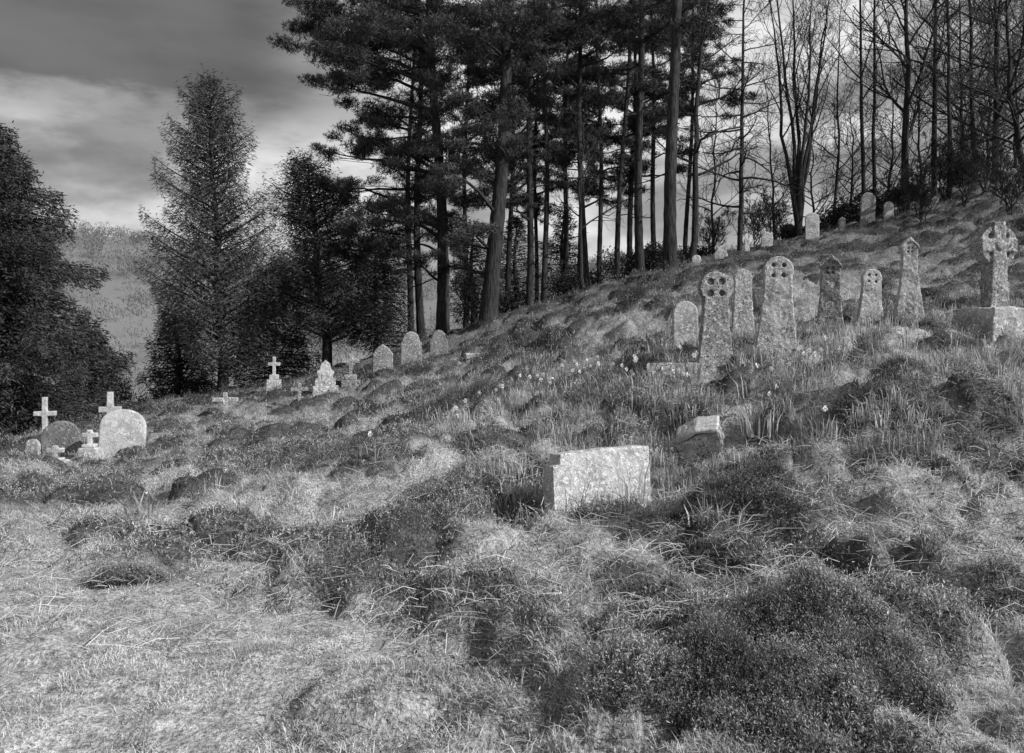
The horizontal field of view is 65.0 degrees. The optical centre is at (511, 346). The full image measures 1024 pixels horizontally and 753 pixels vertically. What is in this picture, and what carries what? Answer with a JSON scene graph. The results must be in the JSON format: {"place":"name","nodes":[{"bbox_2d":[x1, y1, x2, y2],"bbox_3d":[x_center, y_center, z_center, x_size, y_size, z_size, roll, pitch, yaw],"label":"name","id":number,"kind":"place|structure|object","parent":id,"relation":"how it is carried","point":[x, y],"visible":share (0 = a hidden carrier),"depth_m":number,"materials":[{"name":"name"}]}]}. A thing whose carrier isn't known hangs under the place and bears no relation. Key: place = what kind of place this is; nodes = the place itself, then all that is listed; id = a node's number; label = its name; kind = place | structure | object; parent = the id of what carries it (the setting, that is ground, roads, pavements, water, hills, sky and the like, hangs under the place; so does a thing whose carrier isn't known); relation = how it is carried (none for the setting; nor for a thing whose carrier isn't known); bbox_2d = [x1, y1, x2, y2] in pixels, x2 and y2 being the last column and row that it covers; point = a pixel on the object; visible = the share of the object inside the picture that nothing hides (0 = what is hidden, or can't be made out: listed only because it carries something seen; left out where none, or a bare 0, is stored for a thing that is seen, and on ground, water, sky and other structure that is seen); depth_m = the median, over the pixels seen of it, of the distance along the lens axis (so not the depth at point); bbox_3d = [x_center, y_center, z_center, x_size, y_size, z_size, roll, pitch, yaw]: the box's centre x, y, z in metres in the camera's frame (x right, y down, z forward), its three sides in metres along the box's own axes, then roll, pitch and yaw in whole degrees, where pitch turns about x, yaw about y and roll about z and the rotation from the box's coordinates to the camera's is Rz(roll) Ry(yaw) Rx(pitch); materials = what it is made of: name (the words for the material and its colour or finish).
{"place":"outdoors","nodes":[
{"label":"outdoors","id":0,"kind":"place"},
{"bbox_2d":[0,164,1023,752],"bbox_3d":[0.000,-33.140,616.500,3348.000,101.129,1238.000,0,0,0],"label":"ground","id":1,"kind":"structure","parent":0,"point":[174,717],"depth_m":6.38,"materials":[{"name":"plant"}]},
{"bbox_2d":[41,420,81,456],"bbox_3d":[-8.620,1.947,15.396,0.713,1.063,0.114,-4,1,-12],"label":"round topped headstone","id":2,"kind":"object","parent":1,"relation":"on","point":[66,435],"visible":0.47,"depth_m":15.35,"materials":[{"name":"stone"}]},
{"bbox_2d":[0,120,136,438],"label":"yew tree","id":3,"kind":"object","parent":1,"relation":"on","point":[24,353],"visible":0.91,"depth_m":23.75,"materials":[{"name":"grey plant"}]},
{"bbox_2d":[77,430,101,458],"bbox_3d":[-7.724,1.973,14.700,0.357,0.911,0.289,0,0,-8],"label":"stone cross","id":4,"kind":"object","parent":1,"relation":"on","point":[89,436],"visible":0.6,"depth_m":14.62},
{"bbox_2d":[50,314,137,412],"bbox_3d":[-15.807,0.858,30.046,3.423,4.543,3.596,0,0,0],"label":"yew tree","id":5,"kind":"object","parent":1,"relation":"on","point":[100,373],"visible":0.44,"depth_m":29.87,"materials":[{"name":"grey plant"}]},
{"bbox_2d":[98,409,146,458],"bbox_3d":[-7.268,1.679,15.004,0.813,1.023,0.114,3,-1,-16],"label":"round topped headstone","id":6,"kind":"object","parent":1,"relation":"on","point":[118,428],"visible":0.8,"depth_m":14.95,"materials":[{"name":"stone"}]},
{"bbox_2d":[83,554,180,588],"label":"heather bush","id":7,"kind":"object","parent":1,"relation":"on","point":[118,573],"visible":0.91,"depth_m":5.43,"materials":[{"name":"plant"}]},
{"bbox_2d":[136,304,215,399],"bbox_3d":[-13.560,0.327,32.937,3.437,4.885,3.100,0,0,33],"label":"young conifer","id":8,"kind":"object","parent":1,"relation":"on","point":[177,382],"visible":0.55,"depth_m":32.50,"materials":[{"name":"plant"}]},
{"bbox_2d":[130,63,302,391],"bbox_3d":[-11.023,-4.418,29.989,6.146,12.235,5.822,0,0,-35],"label":"cypress tree","id":9,"kind":"object","parent":1,"relation":"on","point":[217,309],"visible":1,"depth_m":29.54,"materials":[{"name":"grey plant"}]},
{"bbox_2d":[226,261,321,386],"bbox_3d":[-9.709,-0.779,33.087,4.351,5.560,4.446,0,0,0],"label":"young conifer","id":10,"kind":"object","parent":1,"relation":"on","point":[295,365],"visible":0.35,"depth_m":32.58,"materials":[{"name":"plant"}]},
{"bbox_2d":[226,146,411,365],"bbox_3d":[-7.492,-3.560,32.322,8.269,8.998,7.222,0,0,-19],"label":"young conifer","id":11,"kind":"object","parent":1,"relation":"on","point":[317,274],"visible":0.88,"depth_m":31.30,"materials":[{"name":"plant"}]},
{"bbox_2d":[312,360,337,396],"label":"ornate headstone","id":12,"kind":"object","parent":1,"relation":"on","point":[325,380],"visible":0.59,"depth_m":20.41,"materials":[{"name":"stone"}]},
{"bbox_2d":[284,429,409,474],"bbox_3d":[-2.066,1.305,9.601,1.238,0.651,1.258,0,0,-44],"label":"heather bush","id":13,"kind":"object","parent":1,"relation":"on","point":[348,444],"visible":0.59,"depth_m":9.50,"materials":[{"name":"plant"}]},
{"bbox_2d":[266,0,470,333],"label":"pine tree","id":14,"kind":"object","parent":1,"relation":"on","point":[370,31],"visible":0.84,"depth_m":30.65,"materials":[{"name":"black plant"}]},
{"bbox_2d":[0,212,759,399],"bbox_3d":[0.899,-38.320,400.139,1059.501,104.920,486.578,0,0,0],"label":"wood","id":15,"kind":"object","parent":1,"relation":"on","point":[95,233],"visible":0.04,"depth_m":317.96,"materials":[{"name":"plant"}]},
{"bbox_2d":[336,228,427,355],"bbox_3d":[-5.779,-2.387,34.091,3.734,6.166,4.137,0,0,43],"label":"young conifer","id":16,"kind":"object","parent":1,"relation":"on","point":[375,342],"visible":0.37,"depth_m":33.73,"materials":[{"name":"plant"}]},
{"bbox_2d":[373,344,392,372],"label":"round topped headstone","id":17,"kind":"object","parent":1,"relation":"on","point":[382,352],"visible":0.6,"depth_m":22.45,"materials":[{"name":"stone"}]},
{"bbox_2d":[326,0,464,331],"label":"pine tree","id":18,"kind":"object","parent":1,"relation":"on","point":[410,288],"visible":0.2,"depth_m":34.87,"materials":[{"name":"black plant"}]},
{"bbox_2d":[330,0,472,339],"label":"pine tree","id":19,"kind":"object","parent":1,"relation":"on","point":[420,319],"visible":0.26,"depth_m":33.42,"materials":[{"name":"black plant"}]},
{"bbox_2d":[401,331,421,362],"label":"round topped headstone","id":20,"kind":"object","parent":1,"relation":"on","point":[411,344],"visible":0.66,"depth_m":23.95,"materials":[{"name":"stone"}]},
{"bbox_2d":[422,19,521,327],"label":"pine tree","id":21,"kind":"object","parent":1,"relation":"on","point":[469,70],"visible":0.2,"depth_m":41.38,"materials":[{"name":"black plant"}]},
{"bbox_2d":[412,374,534,418],"bbox_3d":[-0.616,0.862,12.362,2.023,0.902,1.176,0,0,0],"label":"heather bush","id":22,"kind":"object","parent":1,"relation":"on","point":[446,395],"visible":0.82,"depth_m":12.33,"materials":[{"name":"plant"}]},
{"bbox_2d":[449,216,500,327],"bbox_3d":[-1.880,-3.427,40.085,3.816,6.194,3.304,0,0,0],"label":"young conifer","id":23,"kind":"object","parent":1,"relation":"on","point":[472,256],"visible":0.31,"depth_m":39.87,"materials":[{"name":"plant"}]},
{"bbox_2d":[449,252,508,323],"bbox_3d":[-1.620,-2.382,36.055,3.002,3.852,2.526,0,0,0],"label":"bare shrub","id":24,"kind":"object","parent":1,"relation":"on","point":[468,300],"visible":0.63,"depth_m":35.82,"materials":[{"name":"grey plant"}]},
{"bbox_2d":[383,0,587,323],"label":"pine tree","id":25,"kind":"object","parent":1,"relation":"on","point":[507,111],"visible":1,"depth_m":28.32,"materials":[{"name":"black plant"}]},
{"bbox_2d":[0,202,1023,752],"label":"heather cover","id":26,"kind":"object","parent":1,"relation":"on","point":[878,586],"visible":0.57,"depth_m":6.38,"materials":[{"name":"plant"}]},
{"bbox_2d":[0,209,1023,752],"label":"dry straw","id":27,"kind":"object","parent":1,"relation":"on","point":[978,715],"visible":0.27,"depth_m":5.03,"materials":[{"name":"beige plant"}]},
{"bbox_2d":[0,327,1023,682],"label":"dead stems","id":28,"kind":"object","parent":1,"relation":"on","point":[838,517],"visible":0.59,"depth_m":5.42,"materials":[{"name":"grey plant"}]},
{"bbox_2d":[467,1,570,296],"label":"pine tree","id":29,"kind":"object","parent":1,"relation":"on","point":[560,183],"visible":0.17,"depth_m":39.83,"materials":[{"name":"black plant"}]},
{"bbox_2d":[498,289,539,314],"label":"evergreen bush","id":30,"kind":"object","parent":1,"relation":"on","point":[507,301],"visible":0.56,"depth_m":37.33,"materials":[{"name":"grey plant"}]},
{"bbox_2d":[499,214,540,307],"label":"young conifer","id":31,"kind":"object","parent":1,"relation":"on","point":[515,283],"visible":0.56,"depth_m":41.89,"materials":[{"name":"plant"}]},
{"bbox_2d":[479,43,577,301],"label":"pine tree","id":32,"kind":"object","parent":1,"relation":"on","point":[537,197],"visible":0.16,"depth_m":44.95,"materials":[{"name":"black plant"}]},
{"bbox_2d":[474,0,598,306],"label":"pine tree","id":33,"kind":"object","parent":1,"relation":"on","point":[528,193],"visible":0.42,"depth_m":32.87,"materials":[{"name":"black plant"}]},
{"bbox_2d":[523,0,603,302],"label":"pine tree","id":34,"kind":"object","parent":1,"relation":"on","point":[572,16],"visible":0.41,"depth_m":34.45,"materials":[{"name":"black plant"}]},
{"bbox_2d":[535,202,591,299],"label":"young conifer","id":35,"kind":"object","parent":1,"relation":"on","point":[560,235],"visible":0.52,"depth_m":42.74,"materials":[{"name":"plant"}]},
{"bbox_2d":[511,0,637,286],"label":"pine tree","id":36,"kind":"object","parent":1,"relation":"on","point":[597,41],"visible":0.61,"depth_m":33.86,"materials":[{"name":"black plant"}]},
{"bbox_2d":[538,266,612,300],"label":"evergreen bush","id":37,"kind":"object","parent":1,"relation":"on","point":[566,286],"visible":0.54,"depth_m":37.42,"materials":[{"name":"grey plant"}]},
{"bbox_2d":[532,0,625,282],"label":"pine tree","id":38,"kind":"object","parent":1,"relation":"on","point":[567,238],"visible":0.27,"depth_m":41.54,"materials":[{"name":"black plant"}]},
{"bbox_2d":[532,7,649,277],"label":"pine tree","id":39,"kind":"object","parent":1,"relation":"on","point":[608,187],"visible":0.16,"depth_m":45.58,"materials":[{"name":"black plant"}]},
{"bbox_2d":[542,445,650,516],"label":"grave block","id":40,"kind":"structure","parent":1,"relation":"on","point":[582,474],"depth_m":7.37,"materials":[{"name":"stone"}]},
{"bbox_2d":[543,74,654,288],"bbox_3d":[3.139,-6.070,29.898,4.283,7.999,2.707,0,0,0],"label":"bare tree","id":41,"kind":"object","parent":1,"relation":"on","point":[581,278],"visible":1,"depth_m":29.94,"materials":[{"name":"grey plant"}]},
{"bbox_2d":[542,0,666,282],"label":"pine tree","id":42,"kind":"object","parent":1,"relation":"on","point":[629,167],"visible":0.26,"depth_m":40.98,"materials":[{"name":"black plant"}]},
{"bbox_2d":[592,245,659,280],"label":"evergreen bush","id":43,"kind":"object","parent":1,"relation":"on","point":[622,259],"visible":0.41,"depth_m":37.27,"materials":[{"name":"grey plant"}]},
{"bbox_2d":[606,285,650,314],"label":"heather bush","id":44,"kind":"object","parent":1,"relation":"on","point":[634,294],"visible":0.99,"depth_m":17.77,"materials":[{"name":"plant"}]},
{"bbox_2d":[543,0,719,271],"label":"pine tree","id":45,"kind":"object","parent":1,"relation":"on","point":[655,27],"visible":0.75,"depth_m":32.86,"materials":[{"name":"black plant"}]},
{"bbox_2d":[571,0,692,258],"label":"pine tree","id":46,"kind":"object","parent":1,"relation":"on","point":[681,169],"visible":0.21,"depth_m":42.45,"materials":[{"name":"black plant"}]},
{"bbox_2d":[567,0,699,280],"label":"pine tree","id":47,"kind":"object","parent":1,"relation":"on","point":[605,75],"visible":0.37,"depth_m":35.99,"materials":[{"name":"black plant"}]},
{"bbox_2d":[606,0,705,245],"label":"pine tree","id":48,"kind":"object","parent":1,"relation":"on","point":[655,98],"visible":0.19,"depth_m":41.83,"materials":[{"name":"black plant"}]},
{"bbox_2d":[625,240,688,273],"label":"evergreen bush","id":49,"kind":"object","parent":1,"relation":"on","point":[655,252],"visible":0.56,"depth_m":36.44,"materials":[{"name":"grey plant"}]},
{"bbox_2d":[624,0,722,269],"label":"pine tree","id":50,"kind":"object","parent":1,"relation":"on","point":[669,228],"visible":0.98,"depth_m":26.83,"materials":[{"name":"black plant"}]},
{"bbox_2d":[672,301,697,345],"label":"round topped headstone","id":51,"kind":"object","parent":1,"relation":"on","point":[685,320],"visible":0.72,"depth_m":13.55,"materials":[{"name":"stone"}]},
{"bbox_2d":[649,271,732,382],"bbox_3d":[2.570,-0.221,11.475,1.231,1.713,0.181,0,0,-2],"label":"pierced headstone","id":52,"kind":"object","parent":1,"relation":"on","point":[714,288],"visible":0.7,"depth_m":11.44,"materials":[{"name":"stone"}]},
{"bbox_2d":[370,286,1023,526],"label":"bulb leaves","id":53,"kind":"object","parent":1,"relation":"on","point":[1011,388],"visible":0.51,"depth_m":9.67,"materials":[{"name":"grey plant"}]},
{"bbox_2d":[675,415,724,465],"bbox_3d":[2.163,1.202,9.008,0.555,0.753,0.411,-13,14,20],"label":"sunken stone","id":54,"kind":"object","parent":1,"relation":"on","point":[702,434],"visible":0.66,"depth_m":8.84,"materials":[{"name":"stone"}]},
{"bbox_2d":[644,1,760,256],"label":"pine tree","id":55,"kind":"object","parent":1,"relation":"on","point":[686,31],"visible":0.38,"depth_m":43.49,"materials":[{"name":"black plant"}]},
{"bbox_2d":[689,203,733,255],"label":"bare shrub","id":56,"kind":"object","parent":1,"relation":"on","point":[715,233],"visible":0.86,"depth_m":37.80,"materials":[{"name":"grey plant"}]},
{"bbox_2d":[644,0,781,262],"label":"bare tree","id":57,"kind":"object","parent":1,"relation":"on","point":[695,209],"visible":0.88,"depth_m":31.11,"materials":[{"name":"grey plant"}]},
{"bbox_2d":[676,35,755,249],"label":"bare tree","id":58,"kind":"object","parent":1,"relation":"on","point":[713,147],"visible":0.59,"depth_m":41.94,"materials":[{"name":"grey plant"}]},
{"bbox_2d":[636,453,813,540],"bbox_3d":[1.743,1.222,6.501,1.458,0.739,0.973,0,0,0],"label":"heather bush","id":59,"kind":"object","parent":1,"relation":"on","point":[727,480],"visible":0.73,"depth_m":6.40,"materials":[{"name":"heather foliage"},{"name":"small leaves and flowers"},{"name":"twig"}]},
{"bbox_2d":[731,269,754,336],"bbox_3d":[3.967,-0.554,13.799,0.430,1.567,0.154,0,0,8],"label":"tapered headstone","id":60,"kind":"object","parent":1,"relation":"on","point":[742,314],"visible":0.58,"depth_m":13.74,"materials":[{"name":"stone"}]},
{"bbox_2d":[721,189,777,246],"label":"bare shrub","id":61,"kind":"object","parent":1,"relation":"on","point":[757,224],"visible":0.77,"depth_m":39.89,"materials":[{"name":"grey plant"}]},
{"bbox_2d":[677,0,825,250],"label":"bare tree","id":62,"kind":"object","parent":1,"relation":"on","point":[741,186],"visible":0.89,"depth_m":34.06,"materials":[{"name":"grey plant"}]},
{"bbox_2d":[733,401,783,437],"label":"bulb leaf clump","id":63,"kind":"object","parent":1,"relation":"on","point":[752,431],"visible":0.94,"depth_m":8.55,"materials":[{"name":"grey plant"}]},
{"bbox_2d":[574,552,962,752],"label":"heather bush","id":64,"kind":"object","parent":1,"relation":"on","point":[889,660],"visible":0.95,"depth_m":3.44,"materials":[{"name":"plant"}]},
{"bbox_2d":[750,185,793,239],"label":"bare shrub","id":65,"kind":"object","parent":1,"relation":"on","point":[776,213],"visible":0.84,"depth_m":37.94,"materials":[{"name":"grey plant"}]},
{"bbox_2d":[734,35,811,238],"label":"bare tree","id":66,"kind":"object","parent":1,"relation":"on","point":[769,134],"visible":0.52,"depth_m":41.82,"materials":[{"name":"grey plant"}]},
{"bbox_2d":[755,256,796,356],"bbox_3d":[3.958,-0.473,11.998,0.626,1.756,0.155,2,0,12],"label":"pierced headstone","id":67,"kind":"object","parent":1,"relation":"on","point":[777,327],"visible":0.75,"depth_m":11.93,"materials":[{"name":"stone"}]},
{"bbox_2d":[745,0,860,236],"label":"bare tree","id":68,"kind":"object","parent":1,"relation":"on","point":[798,159],"visible":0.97,"depth_m":37.95,"materials":[{"name":"grey plant"}]},
{"bbox_2d":[761,96,891,216],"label":"bare tree","id":69,"kind":"object","parent":1,"relation":"on","point":[824,191],"visible":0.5,"depth_m":47.01,"materials":[{"name":"grey plant"}]},
{"bbox_2d":[817,254,843,331],"bbox_3d":[5.345,-0.647,13.499,0.513,1.810,0.205,0,0,18],"label":"gabled headstone","id":70,"kind":"object","parent":1,"relation":"on","point":[830,302],"visible":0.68,"depth_m":13.43,"materials":[{"name":"stone"}]},
{"bbox_2d":[774,0,890,224],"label":"bare tree","id":71,"kind":"object","parent":1,"relation":"on","point":[838,149],"visible":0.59,"depth_m":41.96,"materials":[{"name":"grey plant"}]},
{"bbox_2d":[805,82,900,206],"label":"bare tree","id":72,"kind":"object","parent":1,"relation":"on","point":[841,172],"visible":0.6,"depth_m":45.80,"materials":[{"name":"grey plant"}]},
{"bbox_2d":[806,0,910,195],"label":"bare tree","id":73,"kind":"object","parent":1,"relation":"on","point":[863,182],"visible":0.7,"depth_m":39.96,"materials":[{"name":"grey plant"}]},
{"bbox_2d":[826,187,897,220],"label":"evergreen bush","id":74,"kind":"object","parent":1,"relation":"on","point":[853,208],"visible":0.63,"depth_m":40.66,"materials":[{"name":"grey plant"}]},
{"bbox_2d":[860,192,875,225],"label":"round topped headstone","id":75,"kind":"object","parent":1,"relation":"on","point":[867,207],"visible":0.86,"depth_m":34.95,"materials":[{"name":"stone"}]},
{"bbox_2d":[856,269,882,322],"bbox_3d":[6.690,-0.730,14.999,0.512,1.435,0.151,2,0,8],"label":"pierced headstone","id":76,"kind":"object","parent":1,"relation":"on","point":[870,302],"visible":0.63,"depth_m":14.94,"materials":[{"name":"stone"}]},
{"bbox_2d":[828,0,929,213],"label":"bare tree","id":77,"kind":"object","parent":1,"relation":"on","point":[874,184],"visible":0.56,"depth_m":40.44,"materials":[{"name":"grey plant"}]},
{"bbox_2d":[817,352,943,434],"bbox_3d":[3.772,0.507,8.276,1.300,0.910,0.924,0,0,11],"label":"heather bush","id":78,"kind":"object","parent":1,"relation":"on","point":[892,362],"visible":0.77,"depth_m":8.19,"materials":[{"name":"plant"}]},
{"bbox_2d":[829,24,940,189],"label":"bare tree","id":79,"kind":"object","parent":1,"relation":"on","point":[897,158],"visible":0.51,"depth_m":46.00,"materials":[{"name":"grey plant"}]},
{"bbox_2d":[830,0,960,210],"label":"bare tree","id":80,"kind":"object","parent":1,"relation":"on","point":[906,126],"visible":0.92,"depth_m":37.96,"materials":[{"name":"grey plant"}]},
{"bbox_2d":[878,161,919,214],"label":"bare shrub","id":81,"kind":"object","parent":1,"relation":"on","point":[902,200],"visible":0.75,"depth_m":35.97,"materials":[{"name":"grey plant"}]},
{"bbox_2d":[849,0,965,196],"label":"bare tree","id":82,"kind":"object","parent":1,"relation":"on","point":[934,111],"visible":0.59,"depth_m":38.84,"materials":[{"name":"grey plant"}]},
{"bbox_2d":[894,237,924,321],"bbox_3d":[6.918,-1.029,14.002,0.517,1.756,0.200,0,0,12],"label":"gabled headstone","id":83,"kind":"object","parent":1,"relation":"on","point":[909,297],"visible":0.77,"depth_m":13.93,"materials":[{"name":"stone"}]},
{"bbox_2d":[896,152,952,221],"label":"bare shrub","id":84,"kind":"object","parent":1,"relation":"on","point":[929,196],"visible":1,"depth_m":31.85,"materials":[{"name":"grey plant"}]},
{"bbox_2d":[867,13,991,187],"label":"bare tree","id":85,"kind":"object","parent":1,"relation":"on","point":[918,141],"visible":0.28,"depth_m":47.02,"materials":[{"name":"grey plant"}]},
{"bbox_2d":[877,0,996,198],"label":"bare tree","id":86,"kind":"object","parent":1,"relation":"on","point":[949,128],"visible":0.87,"depth_m":37.07,"materials":[{"name":"grey plant"}]},
{"bbox_2d":[916,119,975,200],"bbox_3d":[19.968,-8.456,36.978,2.912,3.732,2.567,0,0,0],"label":"bare shrub","id":87,"kind":"object","parent":1,"relation":"on","point":[942,159],"visible":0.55,"depth_m":37.00,"materials":[{"name":"grey plant"}]},
{"bbox_2d":[870,0,1023,181],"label":"bare tree","id":88,"kind":"object","parent":1,"relation":"on","point":[996,38],"visible":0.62,"depth_m":37.97,"materials":[{"name":"grey plant"}]},
{"bbox_2d":[875,0,1023,182],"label":"bare tree","id":89,"kind":"object","parent":1,"relation":"on","point":[971,42],"visible":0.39,"depth_m":40.08,"materials":[{"name":"grey plant"}]},
{"bbox_2d":[886,0,1023,153],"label":"bare tree","id":90,"kind":"object","parent":1,"relation":"on","point":[961,68],"visible":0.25,"depth_m":44.86,"materials":[{"name":"grey plant"}]},
{"bbox_2d":[890,0,1023,184],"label":"bare tree","id":91,"kind":"object","parent":1,"relation":"on","point":[1010,102],"visible":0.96,"depth_m":32.97,"materials":[{"name":"grey plant"}]},
{"bbox_2d":[933,128,989,206],"bbox_3d":[18.562,-7.270,32.868,2.169,3.223,1.815,0,0,0],"label":"bare shrub","id":92,"kind":"object","parent":1,"relation":"on","point":[965,165],"visible":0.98,"depth_m":32.89,"materials":[{"name":"grey plant"}]},
{"bbox_2d":[914,0,1023,167],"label":"bare tree","id":93,"kind":"object","parent":1,"relation":"on","point":[1013,147],"visible":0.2,"depth_m":44.07,"materials":[{"name":"grey plant"}]},
{"bbox_2d":[916,0,1023,173],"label":"bare tree","id":94,"kind":"object","parent":1,"relation":"on","point":[965,55],"visible":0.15,"depth_m":46.02,"materials":[{"name":"grey plant"}]},
{"bbox_2d":[939,93,1020,191],"bbox_3d":[20.932,-9.055,35.731,3.079,4.657,2.648,0,0,0],"label":"bare shrub","id":95,"kind":"object","parent":1,"relation":"on","point":[991,150],"visible":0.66,"depth_m":35.80,"materials":[{"name":"grey plant"}]},
{"bbox_2d":[942,0,1023,104],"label":"bare tree","id":96,"kind":"object","parent":1,"relation":"on","point":[1014,18],"visible":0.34,"depth_m":40.16,"materials":[{"name":"grey plant"}]},
{"bbox_2d":[951,222,1023,345],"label":"celtic wheel cross","id":97,"kind":"object","parent":1,"relation":"on","point":[993,250],"visible":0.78,"depth_m":11.87,"materials":[{"name":"stone"}]},
{"bbox_2d":[962,550,1023,629],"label":"heather bush","id":98,"kind":"object","parent":1,"relation":"on","point":[1008,594],"visible":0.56,"depth_m":4.56,"materials":[{"name":"small heather leaves"},{"name":"twig"}]},
{"bbox_2d":[971,347,1023,380],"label":"bulb leaf clump","id":99,"kind":"object","parent":1,"relation":"on","point":[1003,365],"visible":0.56,"depth_m":9.15,"materials":[{"name":"grey plant"}]},
{"bbox_2d":[977,141,1023,214],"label":"bare shrub","id":100,"kind":"object","parent":1,"relation":"on","point":[1014,188],"visible":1,"depth_m":28.95,"materials":[{"name":"grey plant"}]},
{"bbox_2d":[0,0,1023,279],"label":"sky","id":101,"kind":"structure","parent":0,"point":[87,86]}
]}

